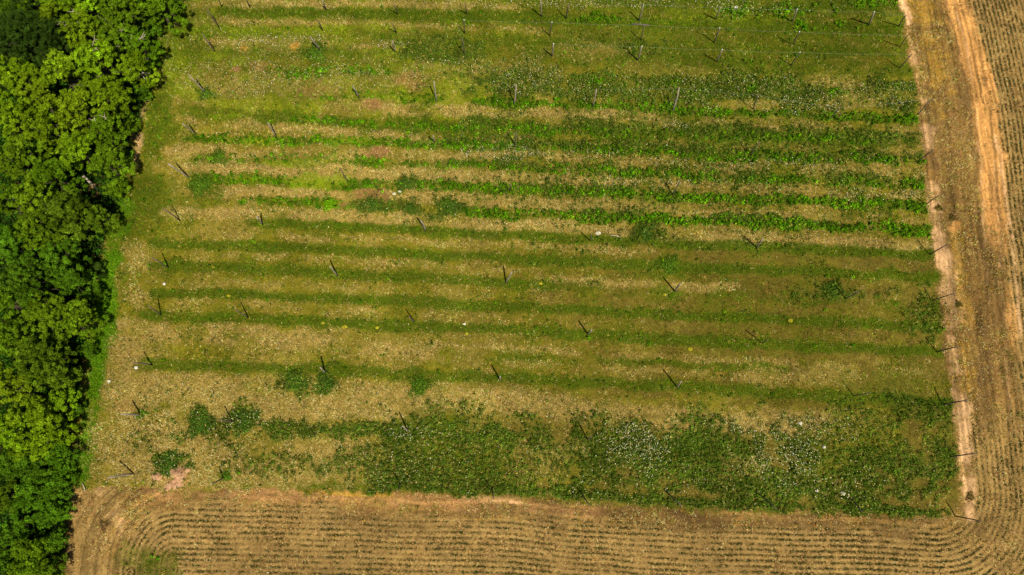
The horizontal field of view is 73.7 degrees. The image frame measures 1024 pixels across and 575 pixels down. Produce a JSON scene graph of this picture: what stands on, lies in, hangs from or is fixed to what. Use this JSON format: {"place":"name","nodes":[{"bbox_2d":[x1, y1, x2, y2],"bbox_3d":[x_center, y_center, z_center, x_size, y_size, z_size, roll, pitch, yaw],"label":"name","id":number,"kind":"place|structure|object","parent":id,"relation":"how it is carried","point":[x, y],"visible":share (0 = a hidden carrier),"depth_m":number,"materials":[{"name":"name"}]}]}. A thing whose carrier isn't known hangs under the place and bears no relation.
{"place":"outdoors","nodes":[
{"label":"outdoors","id":0,"kind":"place"},
{"bbox_2d":[0,0,164,573],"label":"edge grass","id":1,"kind":"structure","parent":0,"point":[98,359],"depth_m":106.64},
{"bbox_2d":[0,0,1023,574],"bbox_3d":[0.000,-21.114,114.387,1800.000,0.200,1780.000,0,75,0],"label":"ground","id":2,"kind":"structure","parent":0,"point":[968,56],"depth_m":107.97,"materials":[{"name":"plant"}]},
{"bbox_2d":[0,477,24,514],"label":"green shrub","id":3,"kind":"object","parent":2,"relation":"on","point":[6,498],"visible":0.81,"depth_m":96.42,"materials":[{"name":"green plant"}]},
{"bbox_2d":[0,448,27,481],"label":"green shrub","id":4,"kind":"object","parent":2,"relation":"on","point":[6,467],"visible":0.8,"depth_m":96.97,"materials":[{"name":"green plant"}]},
{"bbox_2d":[0,554,28,574],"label":"green shrub","id":5,"kind":"object","parent":2,"relation":"on","point":[4,570],"visible":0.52,"depth_m":92.53,"materials":[{"name":"green plant"}]},
{"bbox_2d":[0,529,29,558],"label":"green shrub","id":6,"kind":"object","parent":2,"relation":"on","point":[7,540],"visible":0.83,"depth_m":93.93,"materials":[{"name":"green plant"}]},
{"bbox_2d":[0,22,30,66],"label":"broadleaf tree","id":7,"kind":"object","parent":2,"relation":"on","point":[7,61],"visible":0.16,"depth_m":112.93,"materials":[{"name":"green plant"}]},
{"bbox_2d":[0,0,34,31],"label":"broadleaf tree","id":8,"kind":"object","parent":2,"relation":"on","point":[5,5],"visible":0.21,"depth_m":112.75,"materials":[{"name":"green plant"}]},
{"bbox_2d":[0,183,35,226],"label":"broadleaf tree","id":9,"kind":"object","parent":2,"relation":"on","point":[9,207],"visible":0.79,"depth_m":103.13,"materials":[{"name":"green plant"}]},
{"bbox_2d":[0,281,35,322],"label":"broadleaf tree","id":10,"kind":"object","parent":2,"relation":"on","point":[4,303],"visible":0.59,"depth_m":99.20,"materials":[{"name":"green plant"}]},
{"bbox_2d":[0,97,39,142],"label":"broadleaf tree","id":11,"kind":"object","parent":2,"relation":"on","point":[5,111],"visible":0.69,"depth_m":105.35,"materials":[{"name":"green plant"}]},
{"bbox_2d":[0,361,40,407],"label":"broadleaf tree","id":12,"kind":"object","parent":2,"relation":"on","point":[7,385],"visible":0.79,"depth_m":96.65,"materials":[{"name":"green plant"}]},
{"bbox_2d":[0,413,40,448],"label":"broadleaf tree","id":13,"kind":"object","parent":2,"relation":"on","point":[6,429],"visible":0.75,"depth_m":95.38,"materials":[{"name":"green plant"}]},
{"bbox_2d":[2,506,40,539],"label":"green shrub","id":14,"kind":"object","parent":2,"relation":"on","point":[17,523],"visible":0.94,"depth_m":95.65,"materials":[{"name":"green plant"}]},
{"bbox_2d":[0,310,44,357],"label":"broadleaf tree","id":15,"kind":"object","parent":2,"relation":"on","point":[7,338],"visible":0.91,"depth_m":97.28,"materials":[{"name":"green plant"}]},
{"bbox_2d":[0,221,47,271],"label":"broadleaf tree","id":16,"kind":"object","parent":2,"relation":"on","point":[9,249],"visible":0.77,"depth_m":100.96,"materials":[{"name":"green plant"}]},
{"bbox_2d":[0,134,53,183],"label":"broadleaf tree","id":17,"kind":"object","parent":2,"relation":"on","point":[22,162],"visible":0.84,"depth_m":103.31,"materials":[{"name":"green plant"}]},
{"bbox_2d":[0,55,54,110],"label":"broadleaf tree","id":18,"kind":"object","parent":2,"relation":"on","point":[13,80],"visible":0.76,"depth_m":107.53,"materials":[{"name":"green plant"}]},
{"bbox_2d":[10,472,50,512],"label":"green shrub","id":19,"kind":"object","parent":2,"relation":"on","point":[33,495],"visible":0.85,"depth_m":96.36,"materials":[{"name":"green plant"}]},
{"bbox_2d":[6,535,55,574],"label":"green shrub","id":20,"kind":"object","parent":2,"relation":"on","point":[25,554],"visible":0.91,"depth_m":92.92,"materials":[{"name":"green plant"}]},
{"bbox_2d":[6,429,55,463],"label":"broadleaf tree","id":21,"kind":"object","parent":2,"relation":"on","point":[23,447],"visible":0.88,"depth_m":95.56,"materials":[{"name":"green plant"}]},
{"bbox_2d":[3,393,66,431],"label":"broadleaf tree","id":22,"kind":"object","parent":2,"relation":"on","point":[36,410],"visible":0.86,"depth_m":94.98,"materials":[{"name":"green plant"}]},
{"bbox_2d":[0,256,71,309],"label":"broadleaf tree","id":23,"kind":"object","parent":2,"relation":"on","point":[23,279],"visible":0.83,"depth_m":98.15,"materials":[{"name":"green plant"}]},
{"bbox_2d":[15,0,58,19],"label":"broadleaf tree","id":24,"kind":"object","parent":2,"relation":"on","point":[34,7],"visible":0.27,"depth_m":114.25,"materials":[{"name":"green plant"}]},
{"bbox_2d":[0,0,74,68],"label":"broadleaf tree","id":25,"kind":"object","parent":2,"relation":"on","point":[28,33],"visible":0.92,"depth_m":107.69,"materials":[{"name":"green plant"}]},
{"bbox_2d":[16,451,58,484],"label":"green shrub","id":26,"kind":"object","parent":2,"relation":"on","point":[38,468],"visible":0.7,"depth_m":97.48,"materials":[{"name":"green plant"}]},
{"bbox_2d":[11,180,69,218],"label":"broadleaf tree","id":27,"kind":"object","parent":2,"relation":"on","point":[27,195],"visible":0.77,"depth_m":102.06,"materials":[{"name":"green plant"}]},
{"bbox_2d":[15,71,66,123],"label":"broadleaf tree","id":28,"kind":"object","parent":2,"relation":"on","point":[37,90],"visible":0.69,"depth_m":106.95,"materials":[{"name":"green plant"}]},
{"bbox_2d":[13,210,79,260],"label":"broadleaf tree","id":29,"kind":"object","parent":2,"relation":"on","point":[39,232],"visible":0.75,"depth_m":100.63,"materials":[{"name":"green plant"}]},
{"bbox_2d":[12,336,81,391],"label":"broadleaf tree","id":30,"kind":"object","parent":2,"relation":"on","point":[44,355],"visible":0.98,"depth_m":96.62,"materials":[{"name":"green plant"}]},
{"bbox_2d":[9,99,87,153],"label":"broadleaf tree","id":31,"kind":"object","parent":2,"relation":"on","point":[42,122],"visible":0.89,"depth_m":105.00,"materials":[{"name":"green plant"}]},
{"bbox_2d":[28,552,68,574],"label":"green shrub","id":32,"kind":"object","parent":2,"relation":"on","point":[45,570],"visible":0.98,"depth_m":93.77,"materials":[{"name":"green plant"}]},
{"bbox_2d":[21,291,83,342],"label":"broadleaf tree","id":33,"kind":"object","parent":2,"relation":"on","point":[48,312],"visible":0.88,"depth_m":98.02,"materials":[{"name":"green plant"}]},
{"bbox_2d":[32,497,76,534],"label":"green shrub","id":34,"kind":"object","parent":2,"relation":"on","point":[53,512],"visible":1,"depth_m":96.50,"materials":[{"name":"green plant"}]},
{"bbox_2d":[39,527,69,554],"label":"green shrub","id":35,"kind":"object","parent":2,"relation":"on","point":[57,540],"visible":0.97,"depth_m":95.86,"materials":[{"name":"green plant"}]},
{"bbox_2d":[30,411,79,453],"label":"broadleaf tree","id":36,"kind":"object","parent":2,"relation":"on","point":[56,432],"visible":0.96,"depth_m":96.70,"materials":[{"name":"green plant"}]},
{"bbox_2d":[37,2,77,46],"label":"broadleaf tree","id":37,"kind":"object","parent":2,"relation":"on","point":[46,8],"visible":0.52,"depth_m":109.41,"materials":[{"name":"green plant"}]},
{"bbox_2d":[37,25,78,69],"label":"broadleaf tree","id":38,"kind":"object","parent":2,"relation":"on","point":[56,43],"visible":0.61,"depth_m":110.54,"materials":[{"name":"green plant"}]},
{"bbox_2d":[29,152,88,200],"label":"broadleaf tree","id":39,"kind":"object","parent":2,"relation":"on","point":[46,173],"visible":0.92,"depth_m":103.85,"materials":[{"name":"green plant"}]},
{"bbox_2d":[40,470,78,500],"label":"green shrub","id":40,"kind":"object","parent":2,"relation":"on","point":[60,485],"visible":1,"depth_m":97.57,"materials":[{"name":"green plant"}]},
{"bbox_2d":[39,358,83,395],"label":"broadleaf tree","id":41,"kind":"object","parent":2,"relation":"on","point":[64,382],"visible":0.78,"depth_m":98.28,"materials":[{"name":"green plant"}]},
{"bbox_2d":[43,387,82,415],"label":"broadleaf tree","id":42,"kind":"object","parent":2,"relation":"on","point":[55,401],"visible":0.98,"depth_m":98.83,"materials":[{"name":"green plant"}]},
{"bbox_2d":[39,0,89,25],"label":"broadleaf tree","id":43,"kind":"object","parent":2,"relation":"on","point":[63,7],"visible":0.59,"depth_m":112.17,"materials":[{"name":"green plant"}]},
{"bbox_2d":[44,439,85,477],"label":"green shrub","id":44,"kind":"object","parent":2,"relation":"on","point":[59,457],"visible":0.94,"depth_m":98.27,"materials":[{"name":"green plant"}]},
{"bbox_2d":[38,48,92,104],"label":"broadleaf tree","id":45,"kind":"object","parent":2,"relation":"on","point":[55,70],"visible":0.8,"depth_m":107.13,"materials":[{"name":"green plant"}]},
{"bbox_2d":[39,237,92,275],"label":"broadleaf tree","id":46,"kind":"object","parent":2,"relation":"on","point":[51,256],"visible":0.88,"depth_m":101.30,"materials":[{"name":"green plant"}]},
{"bbox_2d":[37,189,109,244],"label":"broadleaf tree","id":47,"kind":"object","parent":2,"relation":"on","point":[66,218],"visible":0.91,"depth_m":101.76,"materials":[{"name":"green plant"}]},
{"bbox_2d":[49,261,98,298],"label":"broadleaf tree","id":48,"kind":"object","parent":2,"relation":"on","point":[74,280],"visible":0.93,"depth_m":101.03,"materials":[{"name":"green plant"}]},
{"bbox_2d":[66,401,86,417],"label":"green shrub","id":49,"kind":"object","parent":2,"relation":"on","point":[79,408],"visible":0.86,"depth_m":101.38,"materials":[{"name":"green plant"}]},
{"bbox_2d":[53,297,105,342],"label":"broadleaf tree","id":50,"kind":"object","parent":2,"relation":"on","point":[75,321],"visible":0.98,"depth_m":99.59,"materials":[{"name":"green plant"}]},
{"bbox_2d":[55,130,103,175],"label":"broadleaf tree","id":51,"kind":"object","parent":2,"relation":"on","point":[71,144],"visible":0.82,"depth_m":104.96,"materials":[{"name":"green plant"}]},
{"bbox_2d":[56,89,106,135],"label":"broadleaf tree","id":52,"kind":"object","parent":2,"relation":"on","point":[72,103],"visible":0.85,"depth_m":106.05,"materials":[{"name":"green plant"}]},
{"bbox_2d":[57,8,114,59],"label":"broadleaf tree","id":53,"kind":"object","parent":2,"relation":"on","point":[83,31],"visible":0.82,"depth_m":109.56,"materials":[{"name":"green plant"}]},
{"bbox_2d":[76,341,98,358],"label":"green shrub","id":54,"kind":"object","parent":2,"relation":"on","point":[87,348],"visible":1,"depth_m":103.56,"materials":[{"name":"green plant"}]},
{"bbox_2d":[67,0,120,33],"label":"broadleaf tree","id":55,"kind":"object","parent":2,"relation":"on","point":[87,4],"visible":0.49,"depth_m":111.76,"materials":[{"name":"green plant"}]},
{"bbox_2d":[0,0,188,574],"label":"undergrowth","id":56,"kind":"object","parent":2,"relation":"on","point":[89,252],"visible":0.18,"depth_m":110.62,"materials":[{"name":"green plant"}]},
{"bbox_2d":[83,259,106,279],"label":"green shrub","id":57,"kind":"object","parent":2,"relation":"on","point":[98,269],"visible":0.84,"depth_m":106.90,"materials":[{"name":"green plant"}]},
{"bbox_2d":[85,283,109,303],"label":"green shrub","id":58,"kind":"object","parent":2,"relation":"on","point":[98,292],"visible":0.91,"depth_m":105.60,"materials":[{"name":"green plant"}]},
{"bbox_2d":[79,204,120,235],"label":"broadleaf tree","id":59,"kind":"object","parent":2,"relation":"on","point":[93,219],"visible":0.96,"depth_m":104.55,"materials":[{"name":"green plant"}]},
{"bbox_2d":[72,35,132,91],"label":"broadleaf tree","id":60,"kind":"object","parent":2,"relation":"on","point":[92,56],"visible":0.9,"depth_m":107.98,"materials":[{"name":"green plant"}]},
{"bbox_2d":[99,519,108,530],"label":"weed clump","id":61,"kind":"object","parent":2,"relation":"on","point":[103,524],"visible":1,"depth_m":99.27,"materials":[{"name":"brown plant"}]},
{"bbox_2d":[82,110,130,156],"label":"broadleaf tree","id":62,"kind":"object","parent":2,"relation":"on","point":[103,127],"visible":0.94,"depth_m":106.37,"materials":[{"name":"green plant"}]},
{"bbox_2d":[79,75,137,119],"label":"broadleaf tree","id":63,"kind":"object","parent":2,"relation":"on","point":[112,95],"visible":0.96,"depth_m":107.99,"materials":[{"name":"green plant"}]},
{"bbox_2d":[88,142,136,182],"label":"broadleaf tree","id":64,"kind":"object","parent":2,"relation":"on","point":[110,159],"visible":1,"depth_m":106.04,"materials":[{"name":"green plant"}]},
{"bbox_2d":[101,177,131,198],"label":"green shrub","id":65,"kind":"object","parent":2,"relation":"on","point":[114,186],"visible":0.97,"depth_m":109.82,"materials":[{"name":"green plant"}]},
{"bbox_2d":[92,8,142,52],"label":"broadleaf tree","id":66,"kind":"object","parent":2,"relation":"on","point":[115,32],"visible":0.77,"depth_m":110.40,"materials":[{"name":"green plant"}]},
{"bbox_2d":[117,145,133,164],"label":"green shrub","id":67,"kind":"object","parent":2,"relation":"on","point":[128,154],"visible":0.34,"depth_m":111.87,"materials":[{"name":"green plant"}]},
{"bbox_2d":[97,0,155,35],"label":"broadleaf tree","id":68,"kind":"object","parent":2,"relation":"on","point":[123,6],"visible":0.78,"depth_m":112.34,"materials":[{"name":"green plant"}]},
{"bbox_2d":[120,115,140,133],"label":"green shrub","id":69,"kind":"object","parent":2,"relation":"on","point":[131,125],"visible":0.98,"depth_m":112.92,"materials":[{"name":"green plant"}]},
{"bbox_2d":[115,49,159,89],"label":"broadleaf tree","id":70,"kind":"object","parent":2,"relation":"on","point":[142,70],"visible":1,"depth_m":110.47,"materials":[{"name":"green plant"}]},
{"bbox_2d":[115,25,164,69],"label":"broadleaf tree","id":71,"kind":"object","parent":2,"relation":"on","point":[136,39],"visible":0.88,"depth_m":111.29,"materials":[{"name":"green plant"}]},
{"bbox_2d":[133,84,152,101],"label":"green shrub","id":72,"kind":"object","parent":2,"relation":"on","point":[143,91],"visible":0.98,"depth_m":115.17,"materials":[{"name":"green plant"}]},
{"bbox_2d":[144,52,161,68],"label":"green shrub","id":73,"kind":"object","parent":2,"relation":"on","point":[158,64],"visible":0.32,"depth_m":117.45,"materials":[{"name":"green plant"}]},
{"bbox_2d":[143,17,164,37],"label":"green shrub","id":74,"kind":"object","parent":2,"relation":"on","point":[156,29],"visible":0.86,"depth_m":117.96,"materials":[{"name":"green plant"}]},
{"bbox_2d":[142,0,188,34],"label":"broadleaf tree","id":75,"kind":"object","parent":2,"relation":"on","point":[161,10],"visible":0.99,"depth_m":114.75,"materials":[{"name":"green plant"}]},
{"bbox_2d":[151,449,186,478],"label":"weed clump","id":76,"kind":"object","parent":2,"relation":"on","point":[167,466],"visible":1,"depth_m":101.42,"materials":[{"name":"green plant"}]},
{"bbox_2d":[163,478,182,490],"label":"dirt heap","id":77,"kind":"object","parent":2,"relation":"on","point":[173,483],"visible":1,"depth_m":100.63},
{"bbox_2d":[169,466,185,482],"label":"dirt heap","id":78,"kind":"object","parent":2,"relation":"on","point":[176,473],"visible":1,"depth_m":100.82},
{"bbox_2d":[188,172,213,201],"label":"weed clump","id":79,"kind":"object","parent":2,"relation":"on","point":[200,185],"visible":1,"depth_m":112.96,"materials":[{"name":"green plant"}]},
{"bbox_2d":[184,403,218,441],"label":"weed clump","id":80,"kind":"object","parent":2,"relation":"on","point":[202,425],"visible":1,"depth_m":102.79,"materials":[{"name":"green plant"}]},
{"bbox_2d":[198,87,216,99],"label":"weed clump","id":81,"kind":"object","parent":2,"relation":"on","point":[207,94],"visible":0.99,"depth_m":117.30,"materials":[{"name":"green plant"}]},
{"bbox_2d":[205,145,228,166],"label":"weed clump","id":82,"kind":"object","parent":2,"relation":"on","point":[217,154],"visible":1,"depth_m":114.21,"materials":[{"name":"green plant"}]},
{"bbox_2d":[219,470,232,480],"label":"weed clump","id":83,"kind":"object","parent":2,"relation":"on","point":[225,474],"visible":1,"depth_m":100.97,"materials":[{"name":"green plant"}]},
{"bbox_2d":[226,404,263,436],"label":"weed clump","id":84,"kind":"object","parent":2,"relation":"on","point":[244,420],"visible":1,"depth_m":102.99,"materials":[{"name":"green plant"}]},
{"bbox_2d":[281,367,308,389],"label":"weed clump","id":85,"kind":"object","parent":2,"relation":"on","point":[291,379],"visible":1,"depth_m":104.53,"materials":[{"name":"green plant"}]},
{"bbox_2d":[302,41,326,63],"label":"weed clump","id":86,"kind":"object","parent":2,"relation":"on","point":[314,53],"visible":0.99,"depth_m":119.35,"materials":[{"name":"green plant"}]},
{"bbox_2d":[313,371,341,394],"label":"weed clump","id":87,"kind":"object","parent":2,"relation":"on","point":[327,380],"visible":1,"depth_m":104.44,"materials":[{"name":"green plant"}]},
{"bbox_2d":[321,193,339,212],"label":"weed clump","id":88,"kind":"object","parent":2,"relation":"on","point":[329,204],"visible":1,"depth_m":112.03,"materials":[{"name":"green plant"}]},
{"bbox_2d":[360,192,384,212],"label":"weed clump","id":89,"kind":"object","parent":2,"relation":"on","point":[371,204],"visible":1,"depth_m":112.00,"materials":[{"name":"green plant"}]},
{"bbox_2d":[395,173,416,194],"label":"weed clump","id":90,"kind":"object","parent":2,"relation":"on","point":[401,180],"visible":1,"depth_m":112.92,"materials":[{"name":"green plant"}]},
{"bbox_2d":[401,200,417,214],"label":"weed clump","id":91,"kind":"object","parent":2,"relation":"on","point":[411,208],"visible":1,"depth_m":111.85,"materials":[{"name":"green plant"}]},
{"bbox_2d":[407,373,434,398],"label":"weed clump","id":92,"kind":"object","parent":2,"relation":"on","point":[418,384],"visible":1,"depth_m":104.35,"materials":[{"name":"green plant"}]},
{"bbox_2d":[435,192,464,217],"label":"weed clump","id":93,"kind":"object","parent":2,"relation":"on","point":[452,206],"visible":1,"depth_m":111.81,"materials":[{"name":"green plant"}]},
{"bbox_2d":[109,0,946,559],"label":"row weeds","id":94,"kind":"object","parent":2,"relation":"on","point":[727,112],"visible":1,"depth_m":113.78,"materials":[{"name":"green plant"}]},
{"bbox_2d":[139,0,933,236],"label":"lime grass","id":95,"kind":"structure","parent":2,"relation":"on","point":[255,35],"depth_m":117.70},
{"bbox_2d":[60,0,1023,574],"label":"dry grass","id":96,"kind":"structure","parent":2,"relation":"on","point":[364,310],"depth_m":107.83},
{"bbox_2d":[61,0,1023,574],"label":"dry stubble","id":97,"kind":"object","parent":2,"relation":"on","point":[561,530],"visible":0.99,"depth_m":99.33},
{"bbox_2d":[65,0,1022,574],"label":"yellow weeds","id":98,"kind":"object","parent":2,"relation":"on","point":[935,254],"visible":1,"depth_m":109.14,"materials":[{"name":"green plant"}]},
{"bbox_2d":[66,0,1023,574],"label":"crop seedlings","id":99,"kind":"object","parent":2,"relation":"on","point":[870,558],"visible":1,"depth_m":99.00,"materials":[{"name":"green plant"}]},
{"bbox_2d":[70,0,1020,574],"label":"mown grass","id":100,"kind":"structure","parent":2,"relation":"on","point":[492,246],"depth_m":109.65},
{"bbox_2d":[81,0,1013,548],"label":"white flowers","id":101,"kind":"object","parent":2,"relation":"on","point":[595,228],"visible":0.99,"depth_m":111.18,"materials":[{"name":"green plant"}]},
{"bbox_2d":[75,0,1023,574],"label":"dark weeds","id":102,"kind":"object","parent":2,"relation":"on","point":[689,456],"visible":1,"depth_m":103.37,"materials":[{"name":"green plant"}]},
{"bbox_2d":[633,220,656,243],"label":"weed clump","id":103,"kind":"object","parent":2,"relation":"on","point":[645,232],"visible":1,"depth_m":110.79,"materials":[{"name":"green plant"}]},
{"bbox_2d":[653,254,678,274],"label":"weed clump","id":104,"kind":"object","parent":2,"relation":"on","point":[667,264],"visible":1,"depth_m":109.37,"materials":[{"name":"green plant"}]},
{"bbox_2d":[825,280,843,295],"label":"weed clump","id":105,"kind":"object","parent":2,"relation":"on","point":[835,288],"visible":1,"depth_m":108.37,"materials":[{"name":"green plant"}]},
{"bbox_2d":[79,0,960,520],"bbox_3d":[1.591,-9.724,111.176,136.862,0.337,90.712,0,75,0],"label":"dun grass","id":106,"kind":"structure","parent":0,"point":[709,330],"depth_m":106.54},
{"bbox_2d":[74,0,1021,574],"bbox_3d":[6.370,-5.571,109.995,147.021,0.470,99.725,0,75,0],"label":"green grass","id":107,"kind":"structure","parent":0,"point":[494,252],"depth_m":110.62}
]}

